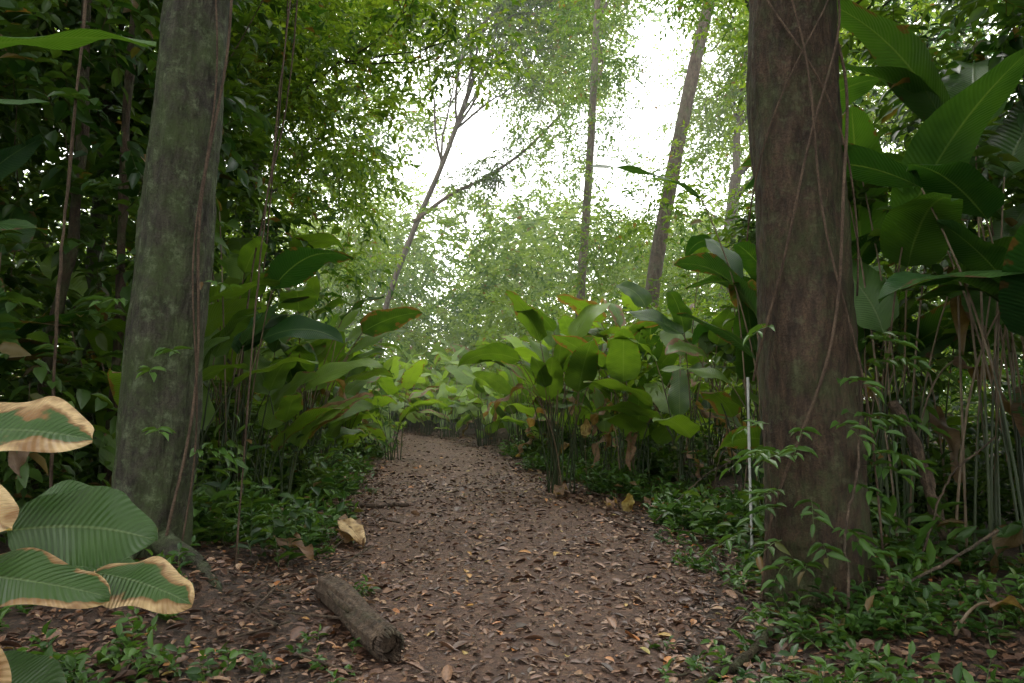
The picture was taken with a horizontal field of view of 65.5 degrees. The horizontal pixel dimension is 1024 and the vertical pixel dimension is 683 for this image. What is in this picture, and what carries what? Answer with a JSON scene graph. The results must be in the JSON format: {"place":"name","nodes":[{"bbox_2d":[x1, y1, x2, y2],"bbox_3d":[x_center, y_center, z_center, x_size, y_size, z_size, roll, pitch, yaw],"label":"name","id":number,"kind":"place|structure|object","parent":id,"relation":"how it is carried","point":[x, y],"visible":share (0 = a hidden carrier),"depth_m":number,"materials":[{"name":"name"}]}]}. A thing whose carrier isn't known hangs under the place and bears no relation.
{"place":"outdoors","nodes":[
{"label":"outdoors","id":0,"kind":"place"},
{"bbox_2d":[0,400,1023,682],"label":"ground","id":1,"kind":"structure","parent":0,"point":[14,618],"depth_m":4.93,"materials":[{"name":"soil"}]},
{"bbox_2d":[0,202,36,478],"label":"heliconia plant","id":2,"kind":"object","parent":1,"relation":"on","point":[17,460],"visible":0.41,"depth_m":7.19,"materials":[{"name":"green plant"}]},
{"bbox_2d":[0,134,43,180],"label":"heliconia plant","id":3,"kind":"object","parent":1,"relation":"on","point":[14,158],"visible":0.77,"depth_m":7.69,"materials":[{"name":"green plant"}]},
{"bbox_2d":[0,310,95,363],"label":"heliconia plant","id":4,"kind":"object","parent":1,"relation":"on","point":[25,329],"visible":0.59,"depth_m":6.68,"materials":[{"name":"green plant"}]},
{"bbox_2d":[26,0,91,499],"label":"dark sapling","id":5,"kind":"object","parent":1,"relation":"on","point":[69,259],"visible":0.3,"depth_m":7.63,"materials":[{"name":"brown plant"}]},
{"bbox_2d":[49,0,87,487],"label":"hanging vine","id":6,"kind":"object","parent":1,"relation":"on","point":[57,298],"visible":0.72,"depth_m":6.29,"materials":[{"name":"brown plant"}]},
{"bbox_2d":[0,28,155,235],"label":"heliconia plant","id":7,"kind":"object","parent":1,"relation":"on","point":[71,39],"visible":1,"depth_m":4.87,"materials":[{"name":"green plant"}]},
{"bbox_2d":[0,354,194,682],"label":"broad leaved plant","id":8,"kind":"object","parent":1,"relation":"on","point":[73,544],"visible":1,"depth_m":2.45,"materials":[{"name":"green plant"}]},
{"bbox_2d":[0,535,238,682],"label":"ground herbs","id":9,"kind":"object","parent":1,"relation":"on","point":[70,660],"visible":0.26,"depth_m":4.07,"materials":[{"name":"green plant"}]},
{"bbox_2d":[102,0,140,485],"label":"dark sapling","id":10,"kind":"object","parent":1,"relation":"on","point":[129,78],"visible":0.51,"depth_m":7.95,"materials":[{"name":"brown plant"}]},
{"bbox_2d":[12,244,279,484],"bbox_3d":[-4.088,0.395,8.597,2.897,3.002,2.680,1,-4,-20],"label":"calathea plant","id":11,"kind":"object","parent":1,"relation":"on","point":[78,284],"visible":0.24,"depth_m":8.55,"materials":[{"name":"green plant"}]},
{"bbox_2d":[0,0,302,459],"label":"forest tree","id":12,"kind":"object","parent":1,"relation":"on","point":[7,111],"visible":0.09,"depth_m":9.94,"materials":[{"name":"green plant"}]},
{"bbox_2d":[212,0,263,481],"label":"hanging vine","id":13,"kind":"object","parent":12,"relation":"hanging from","point":[212,271],"visible":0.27,"depth_m":9.64,"materials":[{"name":"brown plant"}]},
{"bbox_2d":[238,0,287,480],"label":"hanging vine","id":14,"kind":"object","parent":12,"relation":"hanging from","point":[268,217],"visible":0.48,"depth_m":10.15,"materials":[{"name":"brown plant"}]},
{"bbox_2d":[235,0,297,426],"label":"hanging vine","id":15,"kind":"object","parent":12,"relation":"hanging from","point":[238,398],"visible":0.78,"depth_m":9.16,"materials":[{"name":"brown plant"}]},
{"bbox_2d":[59,336,248,471],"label":"calathea plant","id":16,"kind":"object","parent":1,"relation":"on","point":[115,372],"visible":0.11,"depth_m":7.59,"materials":[{"name":"green plant"}]},
{"bbox_2d":[47,463,260,544],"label":"broadleaf seedlings","id":17,"kind":"object","parent":1,"relation":"on","point":[205,517],"visible":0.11,"depth_m":6.91,"materials":[{"name":"green plant"}]},
{"bbox_2d":[111,0,229,561],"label":"mossy tree","id":18,"kind":"object","parent":1,"relation":"on","point":[146,471],"visible":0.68,"depth_m":5.96,"materials":[{"name":"grey plant"}]},
{"bbox_2d":[85,280,248,469],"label":"climbing sprigs","id":19,"kind":"object","parent":18,"relation":"attached to","point":[225,454],"visible":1,"depth_m":5.72,"materials":[{"name":"green plant"}]},
{"bbox_2d":[234,0,290,569],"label":"hanging vine","id":20,"kind":"object","parent":18,"relation":"hanging from","point":[245,436],"visible":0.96,"depth_m":6.34,"materials":[{"name":"brown plant"}]},
{"bbox_2d":[130,529,222,591],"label":"mossy tree roots","id":21,"kind":"object","parent":1,"relation":"on","point":[170,542],"visible":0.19,"depth_m":5.57,"materials":[{"name":"brown wood"}]},
{"bbox_2d":[0,0,354,536],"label":"understory foliage","id":22,"kind":"object","parent":1,"relation":"on","point":[34,72],"visible":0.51,"depth_m":7.95,"materials":[{"name":"green plant"}]},
{"bbox_2d":[50,307,318,515],"bbox_3d":[-3.517,0.750,8.407,1.888,2.228,2.177,-3,-5,38],"label":"calathea plant","id":23,"kind":"object","parent":1,"relation":"on","point":[238,322],"visible":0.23,"depth_m":8.47,"materials":[{"name":"green plant"}]},
{"bbox_2d":[0,401,374,566],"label":"undergrowth","id":24,"kind":"object","parent":1,"relation":"on","point":[281,525],"visible":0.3,"depth_m":7.30,"materials":[{"name":"green plant"}]},
{"bbox_2d":[165,0,232,535],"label":"liana","id":25,"kind":"object","parent":1,"relation":"on","point":[198,280],"visible":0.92,"depth_m":5.95,"materials":[{"name":"brown plant"}]},
{"bbox_2d":[181,0,217,540],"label":"liana","id":26,"kind":"object","parent":1,"relation":"on","point":[193,316],"visible":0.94,"depth_m":5.95,"materials":[{"name":"brown plant"}]},
{"bbox_2d":[3,0,443,461],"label":"shrub foliage","id":27,"kind":"object","parent":1,"relation":"on","point":[343,89],"visible":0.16,"depth_m":13.98,"materials":[{"name":"green plant"}]},
{"bbox_2d":[105,193,345,481],"bbox_3d":[-4.202,0.138,11.295,2.504,3.904,2.860,-3,-5,40],"label":"calathea plant","id":28,"kind":"object","parent":1,"relation":"on","point":[320,240],"visible":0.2,"depth_m":11.52,"materials":[{"name":"green plant"}]},
{"bbox_2d":[203,236,348,484],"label":"calathea plant","id":29,"kind":"object","parent":1,"relation":"on","point":[239,265],"visible":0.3,"depth_m":10.03,"materials":[{"name":"green plant"}]},
{"bbox_2d":[219,599,339,618],"bbox_3d":[-1.475,1.722,5.120,0.868,0.097,0.023,-1,-4,9],"label":"dead stick","id":30,"kind":"object","parent":1,"relation":"on","point":[302,614],"visible":0.89,"depth_m":5.11,"materials":[{"name":"brown wood"}]},
{"bbox_2d":[216,198,353,520],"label":"heliconia plant","id":31,"kind":"object","parent":1,"relation":"on","point":[291,267],"visible":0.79,"depth_m":8.58,"materials":[{"name":"green plant"}]},
{"bbox_2d":[157,0,428,430],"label":"forest tree","id":32,"kind":"object","parent":1,"relation":"on","point":[306,136],"visible":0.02,"depth_m":20.95,"materials":[{"name":"green plant"}]},
{"bbox_2d":[199,436,392,559],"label":"ground herbs","id":33,"kind":"object","parent":1,"relation":"on","point":[303,530],"visible":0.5,"depth_m":8.58,"materials":[{"name":"green plant"}]},
{"bbox_2d":[209,350,383,512],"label":"calathea plant","id":34,"kind":"object","parent":1,"relation":"on","point":[309,423],"visible":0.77,"depth_m":9.56,"materials":[{"name":"green plant"}]},
{"bbox_2d":[218,275,405,469],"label":"calathea plant","id":35,"kind":"object","parent":1,"relation":"on","point":[313,283],"visible":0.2,"depth_m":12.50,"materials":[{"name":"green plant"}]},
{"bbox_2d":[204,286,422,479],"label":"calathea plant","id":36,"kind":"object","parent":1,"relation":"on","point":[376,325],"visible":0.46,"depth_m":10.81,"materials":[{"name":"green plant"}]},
{"bbox_2d":[264,331,367,466],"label":"calathea plant","id":37,"kind":"object","parent":1,"relation":"on","point":[337,350],"visible":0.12,"depth_m":14.31,"materials":[{"name":"green plant"}]},
{"bbox_2d":[284,347,384,472],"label":"calathea plant","id":38,"kind":"object","parent":1,"relation":"on","point":[336,430],"visible":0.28,"depth_m":13.82,"materials":[{"name":"green plant"}]},
{"bbox_2d":[124,0,551,436],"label":"forest tree","id":39,"kind":"object","parent":1,"relation":"on","point":[264,54],"visible":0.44,"depth_m":13.16,"materials":[{"name":"green plant"}]},
{"bbox_2d":[112,279,757,462],"bbox_3d":[-5.897,1.506,28.399,25.758,4.403,28.115,0,-4,0],"label":"calathea thicket","id":40,"kind":"object","parent":1,"relation":"on","point":[470,396],"visible":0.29,"depth_m":22.33,"materials":[{"name":"green plant"}]},
{"bbox_2d":[338,419,634,544],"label":"pale dried leaves","id":41,"kind":"object","parent":1,"relation":"on","point":[353,528],"visible":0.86,"depth_m":8.07,"materials":[{"name":"beige plant"}]},
{"bbox_2d":[337,0,659,357],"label":"spreading tree","id":42,"kind":"object","parent":1,"relation":"on","point":[528,9],"visible":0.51,"depth_m":32.27,"materials":[{"name":"green plant"}]},
{"bbox_2d":[413,113,565,222],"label":"epiphyte branch","id":43,"kind":"object","parent":42,"relation":"attached to","point":[491,177],"visible":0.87,"depth_m":33.53,"materials":[{"name":"green plant"}]},
{"bbox_2d":[323,428,689,506],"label":"fallen leaves","id":44,"kind":"object","parent":1,"relation":"on","point":[472,446],"visible":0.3,"depth_m":16.27,"materials":[{"name":"brown plant"}]},
{"bbox_2d":[2,183,1022,431],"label":"forest edge","id":45,"kind":"object","parent":1,"relation":"on","point":[498,303],"visible":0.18,"depth_m":33.39,"materials":[{"name":"green plant"}]},
{"bbox_2d":[41,0,1022,281],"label":"canopy","id":46,"kind":"object","parent":45,"relation":"on","point":[429,130],"visible":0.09,"depth_m":42.15,"materials":[{"name":"green plant"}]},
{"bbox_2d":[9,172,1019,413],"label":"forest wall","id":47,"kind":"structure","parent":1,"relation":"on","point":[400,235],"depth_m":47.44,"materials":[{"name":"green plant"}]},
{"bbox_2d":[515,341,583,456],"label":"calathea plant","id":48,"kind":"object","parent":1,"relation":"on","point":[520,446],"visible":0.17,"depth_m":17.42,"materials":[{"name":"green plant"}]},
{"bbox_2d":[457,290,657,493],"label":"calathea plant","id":49,"kind":"object","parent":1,"relation":"on","point":[580,365],"visible":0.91,"depth_m":12.44,"materials":[{"name":"green plant"}]},
{"bbox_2d":[514,322,621,468],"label":"calathea plant","id":50,"kind":"object","parent":1,"relation":"on","point":[524,352],"visible":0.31,"depth_m":15.23,"materials":[{"name":"green plant"}]},
{"bbox_2d":[530,0,687,318],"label":"slender tree","id":51,"kind":"object","parent":1,"relation":"on","point":[595,22],"visible":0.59,"depth_m":26.52,"materials":[{"name":"green plant"}]},
{"bbox_2d":[553,352,691,476],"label":"calathea plant","id":52,"kind":"object","parent":1,"relation":"on","point":[598,399],"visible":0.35,"depth_m":12.89,"materials":[{"name":"green plant"}]},
{"bbox_2d":[497,434,764,543],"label":"ground herbs","id":53,"kind":"object","parent":1,"relation":"on","point":[684,510],"visible":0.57,"depth_m":10.57,"materials":[{"name":"green plant"}]},
{"bbox_2d":[557,294,714,459],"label":"calathea plant","id":54,"kind":"object","parent":1,"relation":"on","point":[577,305],"visible":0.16,"depth_m":13.60,"materials":[{"name":"green plant"}]},
{"bbox_2d":[552,328,727,488],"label":"calathea plant","id":55,"kind":"object","parent":1,"relation":"on","point":[620,361],"visible":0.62,"depth_m":11.81,"materials":[{"name":"green plant"}]},
{"bbox_2d":[261,482,1023,635],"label":"dried leaves","id":56,"kind":"object","parent":1,"relation":"on","point":[308,551],"visible":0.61,"depth_m":6.95,"materials":[{"name":"brown plant"}]},
{"bbox_2d":[588,233,726,463],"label":"calathea plant","id":57,"kind":"object","parent":1,"relation":"on","point":[638,295],"visible":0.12,"depth_m":14.29,"materials":[{"name":"green plant"}]},
{"bbox_2d":[583,291,757,492],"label":"calathea plant","id":58,"kind":"object","parent":1,"relation":"on","point":[674,399],"visible":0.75,"depth_m":11.16,"materials":[{"name":"green plant"}]},
{"bbox_2d":[623,289,759,498],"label":"calathea plant","id":59,"kind":"object","parent":1,"relation":"on","point":[725,406],"visible":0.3,"depth_m":10.14,"materials":[{"name":"green plant"}]},
{"bbox_2d":[641,0,746,446],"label":"leaning tree","id":60,"kind":"object","parent":1,"relation":"on","point":[657,256],"visible":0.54,"depth_m":20.26,"materials":[{"name":"grey plant"}]},
{"bbox_2d":[539,472,849,682],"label":"ground herbs","id":61,"kind":"object","parent":1,"relation":"on","point":[693,662],"visible":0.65,"depth_m":4.38,"materials":[{"name":"green plant"}]},
{"bbox_2d":[654,308,757,476],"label":"calathea plant","id":62,"kind":"object","parent":1,"relation":"on","point":[692,360],"visible":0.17,"depth_m":12.76,"materials":[{"name":"green plant"}]},
{"bbox_2d":[588,75,879,513],"bbox_3d":[2.837,-0.225,8.898,3.020,4.455,2.547,-3,-5,41],"label":"heliconia plant","id":63,"kind":"object","parent":1,"relation":"on","point":[724,263],"visible":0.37,"depth_m":8.88,"materials":[{"name":"green plant"}]},
{"bbox_2d":[746,377,753,553],"bbox_3d":[2.136,1.169,7.138,0.039,1.696,0.031,0,-4,0],"label":"white marker pole","id":64,"kind":"object","parent":1,"relation":"on","point":[749,459],"visible":0.81,"depth_m":7.14,"materials":[{"name":"paint"}]},
{"bbox_2d":[488,0,1022,482],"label":"shrub thicket","id":65,"kind":"object","parent":1,"relation":"on","point":[706,296],"visible":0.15,"depth_m":21.40,"materials":[{"name":"green plant"}]},
{"bbox_2d":[510,404,1020,560],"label":"undergrowth","id":66,"kind":"object","parent":1,"relation":"on","point":[950,494],"visible":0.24,"depth_m":8.09,"materials":[{"name":"green plant"}]},
{"bbox_2d":[676,233,880,360],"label":"heliconia plant","id":67,"kind":"object","parent":1,"relation":"on","point":[868,256],"visible":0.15,"depth_m":8.00,"materials":[{"name":"green plant"}]},
{"bbox_2d":[660,342,917,456],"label":"calathea plant","id":68,"kind":"object","parent":1,"relation":"on","point":[740,441],"visible":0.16,"depth_m":8.58,"materials":[{"name":"green plant"}]},
{"bbox_2d":[685,234,894,488],"bbox_3d":[3.849,0.120,10.165,2.908,3.919,3.092,0,-4,0],"label":"heliconia plant","id":69,"kind":"object","parent":1,"relation":"on","point":[695,243],"visible":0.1,"depth_m":9.70,"materials":[{"name":"green plant"}]},
{"bbox_2d":[685,241,908,417],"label":"calathea plant","id":70,"kind":"object","parent":1,"relation":"on","point":[745,251],"visible":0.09,"depth_m":10.31,"materials":[{"name":"green plant"}]},
{"bbox_2d":[746,0,876,616],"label":"brown barked tree","id":71,"kind":"object","parent":1,"relation":"on","point":[793,352],"visible":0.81,"depth_m":5.39,"materials":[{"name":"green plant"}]},
{"bbox_2d":[746,0,828,240],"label":"liana","id":72,"kind":"object","parent":71,"relation":"hanging from","point":[774,116],"visible":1,"depth_m":5.46,"materials":[{"name":"brown plant"}]},
{"bbox_2d":[752,0,840,380],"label":"liana","id":73,"kind":"object","parent":71,"relation":"hanging from","point":[798,190],"visible":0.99,"depth_m":5.37,"materials":[{"name":"brown plant"}]},
{"bbox_2d":[760,40,848,599],"bbox_3d":[2.084,-0.928,5.558,0.679,5.403,0.543,2,-4,-30],"label":"liana","id":74,"kind":"object","parent":71,"relation":"hanging from","point":[836,307],"visible":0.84,"depth_m":5.31,"materials":[{"name":"brown plant"}]},
{"bbox_2d":[766,0,858,295],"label":"liana","id":75,"kind":"object","parent":71,"relation":"hanging from","point":[821,84],"visible":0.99,"depth_m":5.45,"materials":[{"name":"brown plant"}]},
{"bbox_2d":[704,324,952,613],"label":"climbing sprigs","id":76,"kind":"object","parent":71,"relation":"attached to","point":[869,548],"visible":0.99,"depth_m":5.11,"materials":[{"name":"green plant"}]},
{"bbox_2d":[791,0,886,590],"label":"liana","id":77,"kind":"object","parent":71,"relation":"hanging from","point":[832,258],"visible":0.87,"depth_m":5.32,"materials":[{"name":"brown plant"}]},
{"bbox_2d":[643,0,987,125],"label":"forest tree","id":78,"kind":"object","parent":1,"relation":"on","point":[721,25],"visible":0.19,"depth_m":14.96,"materials":[{"name":"green plant"}]},
{"bbox_2d":[635,0,1021,430],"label":"forest tree","id":79,"kind":"object","parent":1,"relation":"on","point":[735,179],"visible":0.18,"depth_m":32.71,"materials":[{"name":"green plant"}]},
{"bbox_2d":[843,419,861,616],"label":"vine","id":80,"kind":"object","parent":1,"relation":"on","point":[846,527],"visible":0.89,"depth_m":4.94,"materials":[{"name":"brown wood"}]},
{"bbox_2d":[690,0,1023,506],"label":"understory","id":81,"kind":"object","parent":1,"relation":"on","point":[1008,17],"visible":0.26,"depth_m":7.87,"materials":[{"name":"green plant"}]},
{"bbox_2d":[700,500,1023,682],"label":"ground herbs","id":82,"kind":"object","parent":1,"relation":"on","point":[873,620],"visible":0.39,"depth_m":4.66,"materials":[{"name":"green plant"}]},
{"bbox_2d":[750,250,1004,522],"bbox_3d":[3.760,0.352,8.463,2.520,3.103,2.834,-2,-4,24],"label":"heliconia plant","id":83,"kind":"object","parent":1,"relation":"on","point":[953,433],"visible":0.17,"depth_m":8.05,"materials":[{"name":"green plant"}]},
{"bbox_2d":[739,0,1023,571],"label":"heliconia plant","id":84,"kind":"object","parent":1,"relation":"on","point":[885,41],"visible":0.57,"depth_m":6.27,"materials":[{"name":"green plant"}]},
{"bbox_2d":[745,145,1023,536],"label":"heliconia plant","id":85,"kind":"object","parent":1,"relation":"on","point":[870,166],"visible":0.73,"depth_m":5.45,"materials":[{"name":"green plant"}]},
{"bbox_2d":[842,104,1003,521],"bbox_3d":[3.860,-0.003,7.893,1.981,3.855,3.812,-2,-4,25],"label":"heliconia plant","id":86,"kind":"object","parent":1,"relation":"on","point":[862,131],"visible":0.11,"depth_m":7.60,"materials":[{"name":"green plant"}]},
{"bbox_2d":[887,399,960,566],"bbox_3d":[3.137,1.129,6.005,0.540,1.382,0.140,-1,-4,14],"label":"leaning dead trunk","id":87,"kind":"object","parent":1,"relation":"on","point":[927,480],"visible":0.64,"depth_m":6.00,"materials":[{"name":"brown wood"}]},
{"bbox_2d":[837,0,1023,443],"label":"side forest","id":88,"kind":"object","parent":1,"relation":"on","point":[860,100],"visible":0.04,"depth_m":22.83,"materials":[{"name":"green plant"}]},
{"bbox_2d":[839,63,1023,510],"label":"heliconia plant","id":89,"kind":"object","parent":1,"relation":"on","point":[976,191],"visible":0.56,"depth_m":5.71,"materials":[{"name":"green plant"}]},
{"bbox_2d":[848,48,1023,557],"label":"heliconia plant","id":90,"kind":"object","parent":1,"relation":"on","point":[949,131],"visible":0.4,"depth_m":6.00,"materials":[{"name":"green plant"}]},
{"bbox_2d":[863,266,1022,510],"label":"calathea plant","id":91,"kind":"object","parent":1,"relation":"on","point":[954,420],"visible":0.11,"depth_m":8.74,"materials":[{"name":"green plant"}]},
{"bbox_2d":[876,495,1023,586],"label":"broadleaf seedlings","id":92,"kind":"object","parent":1,"relation":"on","point":[964,533],"visible":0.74,"depth_m":5.74,"materials":[{"name":"green plant"}]},
{"bbox_2d":[879,271,1023,574],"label":"heliconia plant","id":93,"kind":"object","parent":1,"relation":"on","point":[897,281],"visible":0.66,"depth_m":5.42,"materials":[{"name":"green plant"}]},
{"bbox_2d":[883,100,1023,546],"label":"heliconia plant","id":94,"kind":"object","parent":1,"relation":"on","point":[899,158],"visible":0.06,"depth_m":7.51,"materials":[{"name":"green plant"}]},
{"bbox_2d":[912,436,995,582],"bbox_3d":[3.119,1.206,5.646,0.786,1.058,0.050,1,-4,-15],"label":"dead stick","id":95,"kind":"object","parent":1,"relation":"on","point":[945,485],"visible":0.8,"depth_m":5.66,"materials":[{"name":"brown wood"}]},
{"bbox_2d":[901,0,1023,300],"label":"heliconia plant","id":96,"kind":"object","parent":1,"relation":"on","point":[940,290],"visible":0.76,"depth_m":5.17,"materials":[{"name":"green plant"}]},
{"bbox_2d":[310,432,714,682],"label":"dirt path","id":97,"kind":"structure","parent":0,"point":[488,665],"depth_m":6.41,"materials":[{"name":"brown soil"}]},
{"bbox_2d":[199,485,380,682],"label":"ground herbs","id":98,"kind":"object","parent":97,"relation":"on","point":[314,665],"visible":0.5,"depth_m":4.51,"materials":[{"name":"green plant"}]},
{"bbox_2d":[297,653,361,674],"bbox_3d":[-0.993,1.754,4.327,0.375,0.097,0.021,-1,-4,10],"label":"dead stick","id":99,"kind":"object","parent":97,"relation":"on","point":[328,664],"visible":0.98,"depth_m":4.32,"materials":[{"name":"brown wood"}]},
{"bbox_2d":[314,574,403,662],"bbox_3d":[-1.023,1.697,5.013,0.319,0.316,1.388,2,-4,-27],"label":"rotten log","id":100,"kind":"object","parent":97,"relation":"on","point":[381,639],"visible":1,"depth_m":4.76,"materials":[{"name":"brown wood"}]},
{"bbox_2d":[345,502,408,508],"bbox_3d":[-1.784,2.138,10.384,0.869,0.101,0.158,0,-4,-7],"label":"dead stick","id":101,"kind":"object","parent":97,"relation":"on","point":[373,505],"visible":0.84,"depth_m":10.38,"materials":[{"name":"brown wood"}]},
{"bbox_2d":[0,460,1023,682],"bbox_3d":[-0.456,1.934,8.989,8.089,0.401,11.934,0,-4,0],"label":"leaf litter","id":102,"kind":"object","parent":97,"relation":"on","point":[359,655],"visible":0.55,"depth_m":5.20,"materials":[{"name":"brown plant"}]},
{"bbox_2d":[12,0,1021,399],"label":"sky","id":103,"kind":"structure","parent":0,"point":[475,140],"materials":[{"name":"white"}]},
{"bbox_2d":[692,620,796,682],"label":"fallen branch","id":104,"kind":"object","parent":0,"point":[742,658],"visible":0.77,"depth_m":4.39,"materials":[{"name":"brown wood"}]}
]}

